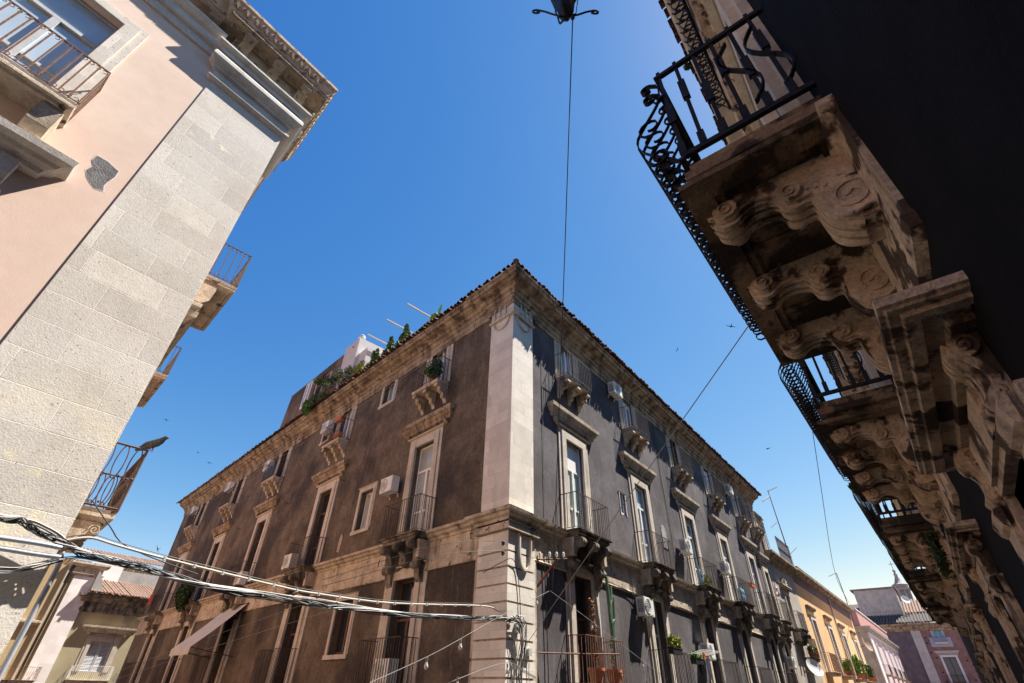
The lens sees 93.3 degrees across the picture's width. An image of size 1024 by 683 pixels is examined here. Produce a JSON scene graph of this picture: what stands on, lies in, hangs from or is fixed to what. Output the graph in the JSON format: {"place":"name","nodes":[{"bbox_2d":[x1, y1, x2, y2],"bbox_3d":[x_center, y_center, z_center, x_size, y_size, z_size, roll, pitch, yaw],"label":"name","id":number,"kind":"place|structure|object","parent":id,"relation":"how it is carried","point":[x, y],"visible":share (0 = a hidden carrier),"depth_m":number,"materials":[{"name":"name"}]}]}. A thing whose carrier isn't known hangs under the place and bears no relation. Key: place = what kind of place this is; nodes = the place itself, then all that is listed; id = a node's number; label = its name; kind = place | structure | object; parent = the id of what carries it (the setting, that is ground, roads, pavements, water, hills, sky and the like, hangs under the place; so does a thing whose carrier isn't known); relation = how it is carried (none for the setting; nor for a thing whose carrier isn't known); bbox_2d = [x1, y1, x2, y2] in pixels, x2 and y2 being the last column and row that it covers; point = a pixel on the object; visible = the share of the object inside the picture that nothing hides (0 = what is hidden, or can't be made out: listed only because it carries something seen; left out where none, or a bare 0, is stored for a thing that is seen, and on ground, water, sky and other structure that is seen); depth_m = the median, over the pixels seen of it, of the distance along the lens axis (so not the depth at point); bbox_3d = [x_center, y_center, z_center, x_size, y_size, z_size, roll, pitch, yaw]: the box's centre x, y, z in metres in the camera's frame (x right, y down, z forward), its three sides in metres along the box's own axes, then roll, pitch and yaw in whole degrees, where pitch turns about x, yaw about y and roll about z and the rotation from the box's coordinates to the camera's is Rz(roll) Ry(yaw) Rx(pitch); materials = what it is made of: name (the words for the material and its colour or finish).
{"place":"outdoors","nodes":[
{"label":"outdoors","id":0,"kind":"place"},
{"bbox_2d":[0,547,164,682],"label":"yellow house","id":1,"kind":"structure","parent":0,"point":[83,626],"depth_m":39.73,"materials":[{"name":"paint"}]},
{"bbox_2d":[72,624,136,672],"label":"window","id":2,"kind":"structure","parent":1,"relation":"in","point":[94,654],"depth_m":40.01,"materials":[{"name":"beige stone"}]},
{"bbox_2d":[52,0,924,604],"label":"sky","id":3,"kind":"structure","parent":0,"point":[436,162],"materials":[{"name":"blue"}]},
{"bbox_2d":[690,650,703,664],"bbox_3d":[7.138,12.190,18.685,0.311,0.476,0.885,-24,-43,30],"label":"planter box","id":4,"kind":"object","parent":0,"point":[696,659],"visible":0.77,"depth_m":18.51,"materials":[{"name":"black plastic"}]},
{"bbox_2d":[753,511,823,682],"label":"terrace house","id":5,"kind":"structure","parent":0,"point":[782,570],"depth_m":36.86,"materials":[{"name":"paint"}]},
{"bbox_2d":[781,589,797,627],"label":"window","id":6,"kind":"structure","parent":5,"relation":"in","point":[786,593],"depth_m":36.91,"materials":[{"name":"stone"}]},
{"bbox_2d":[805,658,823,675],"bbox_3d":[20.785,22.491,33.393,1.150,1.046,0.864,-15,-39,21],"label":"satellite dish","id":7,"kind":"object","parent":5,"relation":"attached to","point":[814,667],"visible":1,"depth_m":33.43,"materials":[{"name":"metal"}]},
{"bbox_2d":[771,566,877,682],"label":"orange house","id":8,"kind":"structure","parent":0,"point":[828,620],"depth_m":45.50,"materials":[{"name":"paint"}]},
{"bbox_2d":[808,614,831,671],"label":"window","id":9,"kind":"structure","parent":8,"relation":"in","point":[812,617],"depth_m":40.86,"materials":[{"name":"grey wood"}]},
{"bbox_2d":[826,623,846,675],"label":"window","id":10,"kind":"structure","parent":8,"relation":"in","point":[829,627],"depth_m":45.49,"materials":[{"name":"grey wood"}]},
{"bbox_2d":[842,659,852,675],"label":"potted plant","id":11,"kind":"object","parent":8,"relation":"on","point":[846,670],"visible":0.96,"depth_m":43.54,"materials":[{"name":"green plant"}]},
{"bbox_2d":[840,631,858,678],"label":"window","id":12,"kind":"structure","parent":8,"relation":"in","point":[842,633],"depth_m":50.04,"materials":[{"name":"grey wood"}]},
{"bbox_2d":[850,654,863,678],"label":"potted plant","id":13,"kind":"object","parent":8,"relation":"on","point":[857,667],"visible":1,"depth_m":47.97,"materials":[{"name":"green plant"}]},
{"bbox_2d":[864,663,874,680],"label":"potted plant","id":14,"kind":"object","parent":8,"relation":"on","point":[868,670],"visible":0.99,"depth_m":52.63,"materials":[{"name":"green plant"}]},
{"bbox_2d":[850,608,910,682],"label":"rose house","id":15,"kind":"structure","parent":0,"point":[883,660],"depth_m":69.78,"materials":[{"name":"pink paint"}]},
{"bbox_2d":[889,562,928,622],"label":"church lantern","id":16,"kind":"object","parent":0,"point":[903,588],"visible":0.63,"depth_m":166.77,"materials":[{"name":"grey concrete"}]},
{"label":"ground","id":17,"kind":"structure","parent":0,"visible":0},
{"bbox_2d":[0,0,337,656],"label":"pink palazzo","id":18,"kind":"structure","parent":17,"relation":"on","point":[147,147],"depth_m":8.55,"materials":[{"name":"stone"}]},
{"bbox_2d":[0,546,60,558],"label":"wall pipe","id":19,"kind":"object","parent":18,"relation":"attached to","point":[27,552],"depth_m":6.13,"materials":[{"name":"grey metal"}]},
{"bbox_2d":[0,535,62,549],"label":"wall pipe","id":20,"kind":"object","parent":18,"relation":"attached to","point":[30,542],"depth_m":6.16,"materials":[{"name":"grey metal"}]},
{"bbox_2d":[0,553,63,680],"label":"downpipe","id":21,"kind":"object","parent":18,"relation":"attached to","point":[26,625],"visible":0.88,"depth_m":6.05,"materials":[{"name":"grey metal"}]},
{"bbox_2d":[0,116,78,191],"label":"window","id":22,"kind":"structure","parent":18,"relation":"in","point":[20,150],"depth_m":7.59,"materials":[{"name":"beige stone"}]},
{"bbox_2d":[0,0,148,103],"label":"window","id":23,"kind":"structure","parent":18,"relation":"in","point":[75,21],"depth_m":9.06,"materials":[{"name":"grey wood"}]},
{"bbox_2d":[92,501,197,574],"bbox_3d":[-5.736,3.108,7.584,0.099,0.765,1.769,-29,-46,35],"label":"overhead wire","id":24,"kind":"object","parent":18,"relation":"attached to","point":[128,546],"visible":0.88,"depth_m":7.40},
{"bbox_2d":[135,436,168,451],"bbox_3d":[-7.120,2.025,9.589,0.637,0.311,0.206,-4,-37,7],"label":"pigeon","id":25,"kind":"object","parent":18,"relation":"on","point":[152,444],"visible":0.91,"depth_m":9.53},
{"bbox_2d":[157,308,198,368],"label":"window","id":26,"kind":"structure","parent":18,"relation":"in","point":[191,314],"depth_m":10.92,"materials":[{"name":"stone"}]},
{"bbox_2d":[67,534,493,608],"bbox_3d":[-3.211,4.724,9.298,0.052,0.440,8.948,-24,-43,30],"label":"cable conduit","id":27,"kind":"object","parent":18,"relation":"attached to","point":[319,593],"visible":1,"depth_m":8.03,"materials":[{"name":"plastic"}]},
{"bbox_2d":[116,258,798,682],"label":"corner palazzo","id":28,"kind":"structure","parent":17,"relation":"on","point":[484,462],"depth_m":20.18,"materials":[{"name":"beige stone"}]},
{"bbox_2d":[129,627,158,682],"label":"window","id":29,"kind":"structure","parent":28,"relation":"in","point":[151,631],"depth_m":33.80,"materials":[{"name":"stone"}]},
{"bbox_2d":[159,541,194,609],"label":"window","id":30,"kind":"structure","parent":28,"relation":"in","point":[187,547],"depth_m":37.04,"materials":[{"name":"stone"}]},
{"bbox_2d":[162,617,195,682],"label":"window","id":31,"kind":"structure","parent":28,"relation":"in","point":[186,623],"depth_m":29.23,"materials":[{"name":"stone"}]},
{"bbox_2d":[174,577,195,609],"bbox_3d":[-20.646,15.940,30.541,0.909,1.973,2.242,31,-46,-34],"label":"hanging plant","id":32,"kind":"object","parent":28,"relation":"hanging from","point":[183,592],"visible":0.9,"depth_m":30.08,"materials":[{"name":"green plant"}]},
{"bbox_2d":[169,602,248,657],"bbox_3d":[-15.290,14.560,24.472,2.053,2.380,3.040,31,-46,-34],"label":"awning","id":33,"kind":"object","parent":28,"relation":"attached to","point":[183,647],"visible":0.92,"depth_m":24.15,"materials":[{"name":"fabric"}]},
{"bbox_2d":[193,520,233,599],"bbox_3d":[-19.979,14.660,32.153,0.560,4.670,3.440,31,-46,-34],"label":"window","id":34,"kind":"structure","parent":28,"relation":"in","point":[219,533],"depth_m":32.43,"materials":[{"name":"stone"}]},
{"bbox_2d":[204,605,241,682],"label":"window","id":35,"kind":"structure","parent":28,"relation":"in","point":[233,623],"depth_m":24.83,"materials":[{"name":"stone"}]},
{"bbox_2d":[231,477,245,503],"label":"window","id":36,"kind":"structure","parent":28,"relation":"in","point":[235,501],"depth_m":35.03,"materials":[{"name":"glass"}]},
{"bbox_2d":[233,571,248,585],"bbox_3d":[-14.430,12.725,25.781,0.474,0.740,0.842,31,-46,-34],"label":"air conditioner","id":37,"kind":"object","parent":28,"relation":"attached to","point":[239,581],"visible":0.69,"depth_m":25.58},
{"bbox_2d":[0,556,509,621],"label":"cable bundle","id":38,"kind":"object","parent":28,"relation":"attached to","point":[65,558],"visible":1,"depth_m":7.00,"materials":[{"name":"rubber"}]},
{"bbox_2d":[0,515,512,622],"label":"cable bundle","id":39,"kind":"object","parent":28,"relation":"attached to","point":[50,537],"visible":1,"depth_m":7.52,"materials":[{"name":"rubber"}]},
{"bbox_2d":[0,513,68,544],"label":"wall cable","id":40,"kind":"object","parent":39,"relation":"attached to","point":[47,527],"depth_m":6.35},
{"bbox_2d":[510,614,526,682],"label":"wire tangle","id":41,"kind":"object","parent":39,"relation":"hanging from","point":[521,655],"visible":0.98,"depth_m":12.43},
{"bbox_2d":[240,495,281,584],"bbox_3d":[-14.701,11.588,27.798,0.560,4.670,3.440,31,-46,-34],"label":"window","id":42,"kind":"structure","parent":28,"relation":"in","point":[259,510],"depth_m":28.10,"materials":[{"name":"stone"}]},
{"bbox_2d":[274,448,290,477],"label":"window","id":43,"kind":"structure","parent":28,"relation":"in","point":[287,453],"depth_m":30.67,"materials":[{"name":"stone"}]},
{"bbox_2d":[281,553,298,569],"bbox_3d":[-10.207,10.252,22.308,0.474,0.740,0.842,31,-46,-34],"label":"air conditioner","id":44,"kind":"object","parent":28,"relation":"on","point":[285,564],"visible":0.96,"depth_m":22.16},
{"bbox_2d":[267,588,313,682],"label":"window","id":45,"kind":"structure","parent":28,"relation":"in","point":[300,611],"depth_m":20.36,"materials":[{"name":"stone"}]},
{"bbox_2d":[299,380,316,409],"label":"window","id":46,"kind":"structure","parent":28,"relation":"in","point":[309,386],"depth_m":32.21,"materials":[{"name":"stone"}]},
{"bbox_2d":[301,377,336,415],"bbox_3d":[-11.291,3.062,28.916,1.348,3.239,2.837,31,-46,-34],"label":"climbing shrub","id":47,"kind":"object","parent":28,"relation":"on","point":[307,405],"visible":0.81,"depth_m":28.64,"materials":[{"name":"green plant"}]},
{"bbox_2d":[298,459,349,565],"bbox_3d":[-9.178,8.374,23.240,0.560,4.670,3.440,31,-46,-34],"label":"window","id":48,"kind":"structure","parent":28,"relation":"in","point":[339,468],"depth_m":23.50,"materials":[{"name":"stone"}]},
{"bbox_2d":[320,420,334,435],"bbox_3d":[-10.221,4.872,26.861,0.474,0.740,0.842,31,-46,-34],"label":"air conditioner","id":49,"kind":"object","parent":28,"relation":"attached to","point":[325,425],"visible":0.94,"depth_m":26.71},
{"bbox_2d":[324,365,353,387],"bbox_3d":[-10.187,2.338,28.402,1.090,1.820,1.997,31,-46,-34],"label":"silver shrub","id":50,"kind":"object","parent":28,"relation":"on","point":[342,377],"visible":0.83,"depth_m":28.37,"materials":[{"name":"grey plant"}]},
{"bbox_2d":[322,591,359,659],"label":"window","id":51,"kind":"structure","parent":28,"relation":"in","point":[347,616],"depth_m":18.06,"materials":[{"name":"stone"}]},
{"bbox_2d":[337,407,354,439],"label":"window","id":52,"kind":"structure","parent":28,"relation":"in","point":[350,415],"depth_m":26.16,"materials":[{"name":"stone"}]},
{"bbox_2d":[350,481,378,535],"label":"window","id":53,"kind":"structure","parent":28,"relation":"in","point":[370,498],"depth_m":20.66,"materials":[{"name":"stone"}]},
{"bbox_2d":[365,348,379,366],"bbox_3d":[-7.960,1.295,27.932,1.024,2.380,0.975,-24,-43,30],"label":"potted conifer","id":54,"kind":"object","parent":28,"relation":"on","point":[375,354],"visible":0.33,"depth_m":28.04,"materials":[{"name":"green plant"}]},
{"bbox_2d":[372,658,398,682],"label":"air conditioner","id":55,"kind":"object","parent":28,"relation":"attached to","point":[383,670],"visible":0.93,"depth_m":14.23,"materials":[{"name":"metal"}]},
{"bbox_2d":[380,336,394,354],"bbox_3d":[-6.916,0.729,27.125,0.990,2.378,1.015,-24,-43,30],"label":"potted conifer","id":56,"kind":"object","parent":28,"relation":"on","point":[390,344],"visible":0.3,"depth_m":27.21,"materials":[{"name":"green plant"}]},
{"bbox_2d":[378,379,398,409],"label":"window","id":57,"kind":"structure","parent":28,"relation":"in","point":[392,391],"depth_m":23.77,"materials":[{"name":"stone"}]},
{"bbox_2d":[379,475,399,499],"bbox_3d":[-4.822,5.791,19.150,0.474,0.740,0.842,31,-46,-34],"label":"air conditioner","id":58,"kind":"object","parent":28,"relation":"attached to","point":[389,485],"visible":1,"depth_m":18.99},
{"bbox_2d":[352,303,430,347],"bbox_3d":[-6.386,0.944,29.538,4.600,2.210,6.600,31,-46,-34],"label":"pergola","id":59,"kind":"object","parent":28,"relation":"on","point":[417,309],"visible":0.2,"depth_m":28.61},
{"bbox_2d":[376,560,428,682],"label":"window","id":60,"kind":"structure","parent":28,"relation":"in","point":[410,590],"depth_m":15.82,"materials":[{"name":"stone"}]},
{"bbox_2d":[395,323,410,345],"bbox_3d":[-5.818,0.013,26.203,0.956,2.483,0.987,-24,-43,30],"label":"potted conifer","id":61,"kind":"object","parent":28,"relation":"on","point":[405,333],"visible":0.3,"depth_m":26.34,"materials":[{"name":"green plant"}]},
{"bbox_2d":[397,402,455,534],"bbox_3d":[-3.443,5.036,18.507,0.560,4.670,3.440,31,-46,-34],"label":"window","id":62,"kind":"structure","parent":28,"relation":"in","point":[430,456],"depth_m":18.77,"materials":[{"name":"stone"}]},
{"bbox_2d":[423,359,443,381],"bbox_3d":[-3.303,1.186,20.439,0.551,1.266,1.034,-24,-43,30],"label":"potted plant","id":63,"kind":"object","parent":28,"relation":"on","point":[431,375],"visible":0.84,"depth_m":20.22,"materials":[{"name":"green plant"}]},
{"bbox_2d":[426,345,450,383],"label":"window","id":64,"kind":"structure","parent":28,"relation":"in","point":[446,353],"depth_m":21.27,"materials":[{"name":"wood"}]},
{"bbox_2d":[370,591,548,682],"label":"festoon lights","id":65,"kind":"object","parent":28,"relation":"hanging from","point":[459,648],"visible":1,"depth_m":10.19},
{"bbox_2d":[544,553,548,682],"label":"wall cable","id":66,"kind":"object","parent":28,"relation":"attached to","point":[546,619],"depth_m":13.83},
{"bbox_2d":[536,552,566,587],"bbox_3d":[1.210,6.833,14.502,1.050,1.060,0.104,14,-38,-17],"label":"insulator rack","id":67,"kind":"object","parent":28,"relation":"attached to","point":[549,569],"visible":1,"depth_m":14.58,"materials":[{"name":"white metal"}]},
{"bbox_2d":[557,343,576,379],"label":"window","id":68,"kind":"structure","parent":28,"relation":"in","point":[563,356],"depth_m":21.15,"materials":[{"name":"glass"}]},
{"bbox_2d":[547,400,598,532],"bbox_3d":[2.399,4.924,18.141,0.460,4.570,3.440,-24,-43,30],"label":"window","id":69,"kind":"structure","parent":28,"relation":"in","point":[569,459],"depth_m":18.35,"materials":[{"name":"stone"}]},
{"bbox_2d":[537,652,619,654],"bbox_3d":[1.979,8.904,13.802,3.090,0.159,0.109,23,-42,-27],"label":"iron bar","id":70,"kind":"object","parent":28,"relation":"attached to","point":[578,653],"visible":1,"depth_m":13.70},
{"bbox_2d":[564,555,605,682],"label":"window","id":71,"kind":"structure","parent":28,"relation":"in","point":[575,592],"depth_m":15.27,"materials":[{"name":"stone"}]},
{"bbox_2d":[588,598,604,682],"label":"potted plant","id":72,"kind":"object","parent":28,"relation":"on","point":[592,615],"visible":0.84,"depth_m":14.35,"materials":[{"name":"plant"}]},
{"bbox_2d":[605,640,621,682],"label":"potted plant","id":73,"kind":"object","parent":28,"relation":"on","point":[618,674],"visible":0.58,"depth_m":14.52,"materials":[{"name":"orange plant"}]},
{"bbox_2d":[605,577,622,680],"bbox_3d":[3.261,9.408,15.813,0.446,3.102,0.439,1,-36,0],"label":"cactus","id":74,"kind":"object","parent":28,"relation":"on","point":[610,602],"visible":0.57,"depth_m":16.05,"materials":[{"name":"plant"}]},
{"bbox_2d":[607,381,622,401],"bbox_3d":[4.998,2.468,23.587,0.474,0.740,0.842,-24,-43,30],"label":"air conditioner","id":75,"kind":"object","parent":28,"relation":"attached to","point":[615,390],"visible":1,"depth_m":23.40,"materials":[{"name":"metal"}]},
{"bbox_2d":[618,490,627,516],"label":"window","id":76,"kind":"structure","parent":28,"relation":"in","point":[621,500],"depth_m":20.60,"materials":[{"name":"glass"}]},
{"bbox_2d":[620,399,634,427],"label":"window","id":77,"kind":"structure","parent":28,"relation":"in","point":[623,403],"depth_m":24.68,"materials":[{"name":"glass"}]},
{"bbox_2d":[618,451,658,562],"bbox_3d":[5.903,7.642,21.722,0.450,4.570,3.440,-24,-43,30],"label":"window","id":78,"kind":"structure","parent":28,"relation":"in","point":[628,461],"depth_m":21.93,"materials":[{"name":"stone"}]},
{"bbox_2d":[635,596,654,620],"bbox_3d":[4.997,10.103,18.268,0.474,0.740,0.842,-24,-43,30],"label":"air conditioner","id":79,"kind":"object","parent":28,"relation":"attached to","point":[645,606],"visible":1,"depth_m":18.09,"materials":[{"name":"metal"}]},
{"bbox_2d":[641,584,677,682],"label":"window","id":80,"kind":"structure","parent":28,"relation":"in","point":[652,623],"depth_m":18.74,"materials":[{"name":"stone"}]},
{"bbox_2d":[667,437,679,465],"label":"window","id":81,"kind":"structure","parent":28,"relation":"in","point":[670,443],"depth_m":28.31,"materials":[{"name":"glass"}]},
{"bbox_2d":[666,634,682,654],"bbox_3d":[5.902,11.007,17.585,0.322,0.629,0.962,-24,-43,30],"label":"planter box","id":82,"kind":"object","parent":28,"relation":"attached to","point":[674,643],"visible":1,"depth_m":17.42,"materials":[{"name":"black plastic"}]},
{"bbox_2d":[678,538,692,557],"bbox_3d":[8.470,10.133,23.681,0.474,0.740,0.842,-24,-43,30],"label":"air conditioner","id":83,"kind":"object","parent":28,"relation":"attached to","point":[685,546],"visible":1,"depth_m":23.50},
{"bbox_2d":[670,487,704,584],"bbox_3d":[9.461,10.412,25.370,0.460,4.570,3.440,-24,-43,30],"label":"window","id":84,"kind":"structure","parent":28,"relation":"in","point":[679,497],"depth_m":25.68,"materials":[{"name":"stone"}]},
{"bbox_2d":[687,649,720,658],"bbox_3d":[7.396,12.050,18.588,0.774,0.317,1.522,-24,-43,30],"label":"drying rack","id":85,"kind":"object","parent":28,"relation":"attached to","point":[703,653],"visible":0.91,"depth_m":18.41,"materials":[{"name":"white plastic"}]},
{"bbox_2d":[699,657,711,679],"bbox_3d":[7.478,12.706,18.805,0.040,0.700,1.100,-24,-43,30],"label":"laundry","id":86,"kind":"object","parent":85,"relation":"hanging from","point":[708,669],"visible":0.88,"depth_m":18.94,"materials":[{"name":"blue fabric"}]},
{"bbox_2d":[699,642,715,660],"bbox_3d":[8.630,13.788,21.386,0.474,0.740,0.842,-24,-43,30],"label":"air conditioner","id":87,"kind":"object","parent":28,"relation":"attached to","point":[707,646],"visible":0.64,"depth_m":21.25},
{"bbox_2d":[701,466,713,493],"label":"window","id":88,"kind":"structure","parent":28,"relation":"in","point":[704,471],"depth_m":31.78,"materials":[{"name":"wood"}]},
{"bbox_2d":[696,604,726,682],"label":"window","id":89,"kind":"structure","parent":28,"relation":"in","point":[704,631],"depth_m":22.57,"materials":[{"name":"stone"}]},
{"bbox_2d":[708,514,739,600],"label":"window","id":90,"kind":"structure","parent":28,"relation":"in","point":[716,523],"depth_m":29.09,"materials":[{"name":"stone"}]},
{"bbox_2d":[718,561,731,577],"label":"air conditioner","id":91,"kind":"object","parent":28,"relation":"attached to","point":[724,566],"visible":1,"depth_m":27.06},
{"bbox_2d":[734,617,760,682],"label":"window","id":92,"kind":"structure","parent":28,"relation":"in","point":[740,637],"depth_m":25.87,"materials":[{"name":"stone"}]},
{"bbox_2d":[737,535,768,613],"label":"window","id":93,"kind":"structure","parent":28,"relation":"in","point":[749,549],"depth_m":32.54,"materials":[{"name":"stone"}]},
{"bbox_2d":[755,551,780,619],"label":"window","id":94,"kind":"structure","parent":28,"relation":"in","point":[763,560],"depth_m":34.61,"materials":[{"name":"stone"}]},
{"bbox_2d":[763,628,785,682],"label":"window","id":95,"kind":"structure","parent":28,"relation":"in","point":[769,644],"depth_m":29.44,"materials":[{"name":"stone"}]},
{"bbox_2d":[778,633,798,681],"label":"window","id":96,"kind":"structure","parent":28,"relation":"in","point":[783,649],"depth_m":31.59,"materials":[{"name":"stone"}]},
{"bbox_2d":[786,656,796,668],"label":"air conditioner","id":97,"kind":"object","parent":28,"relation":"attached to","point":[791,662],"visible":1,"depth_m":30.92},
{"bbox_2d":[636,0,1023,682],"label":"dark palazzo","id":98,"kind":"structure","parent":17,"relation":"on","point":[850,194],"depth_m":3.03,"materials":[{"name":"stone"}]},
{"bbox_2d":[503,322,750,677],"bbox_3d":[1.202,3.901,8.423,0.040,3.032,10.294,10,-37,-12],"label":"overhead wire","id":99,"kind":"object","parent":98,"relation":"attached to","point":[640,480],"visible":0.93,"depth_m":6.86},
{"bbox_2d":[687,0,813,135],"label":"window","id":100,"kind":"structure","parent":98,"relation":"in","point":[711,17],"depth_m":5.42,"materials":[{"name":"stone"}]},
{"bbox_2d":[812,432,849,603],"bbox_3d":[23.117,16.976,33.853,0.451,6.576,71.258,-19,-41,25],"label":"overhead wire","id":101,"kind":"object","parent":98,"relation":"attached to","point":[824,512],"visible":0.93,"depth_m":13.10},
{"bbox_2d":[857,350,892,388],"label":"window","id":102,"kind":"structure","parent":98,"relation":"in","point":[867,365],"depth_m":6.78,"materials":[{"name":"stone"}]},
{"bbox_2d":[840,360,919,512],"bbox_3d":[9.234,2.755,11.796,0.400,3.600,3.460,-24,-43,30],"label":"window","id":103,"kind":"structure","parent":98,"relation":"in","point":[853,366],"depth_m":11.80,"materials":[{"name":"stone"}]},
{"bbox_2d":[925,529,951,578],"bbox_3d":[7.413,3.689,8.390,0.236,0.788,0.467,-24,-43,30],"label":"hanging plant","id":104,"kind":"object","parent":98,"relation":"hanging from","point":[938,553],"visible":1,"depth_m":8.35,"materials":[{"name":"green plant"}]},
{"bbox_3d":[1.610,-7.139,8.302,1.870,1.415,0.020,-24,-43,30],"label":"lamp cable","id":105,"kind":"object","parent":98,"relation":"attached to","visible":0},
{"bbox_2d":[532,0,598,24],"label":"hanging lamp","id":106,"kind":"object","parent":105,"relation":"hanging from","point":[564,9],"visible":1,"depth_m":7.49,"materials":[{"name":"metal"}]},
{"bbox_2d":[552,20,572,590],"bbox_3d":[1.042,1.072,10.584,0.022,5.965,12.204,0,-36,2],"label":"lamp cable","id":107,"kind":"object","parent":106,"relation":"hanging from","point":[563,277],"visible":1,"depth_m":9.18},
{"bbox_2d":[849,586,980,682],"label":"brick palazzo","id":108,"kind":"structure","parent":17,"relation":"on","point":[931,651],"depth_m":90.61,"materials":[{"name":"paint"}]},
{"bbox_2d":[934,650,968,682],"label":"window","id":109,"kind":"structure","parent":108,"relation":"in","point":[951,663],"depth_m":86.90,"materials":[{"name":"white paint"}]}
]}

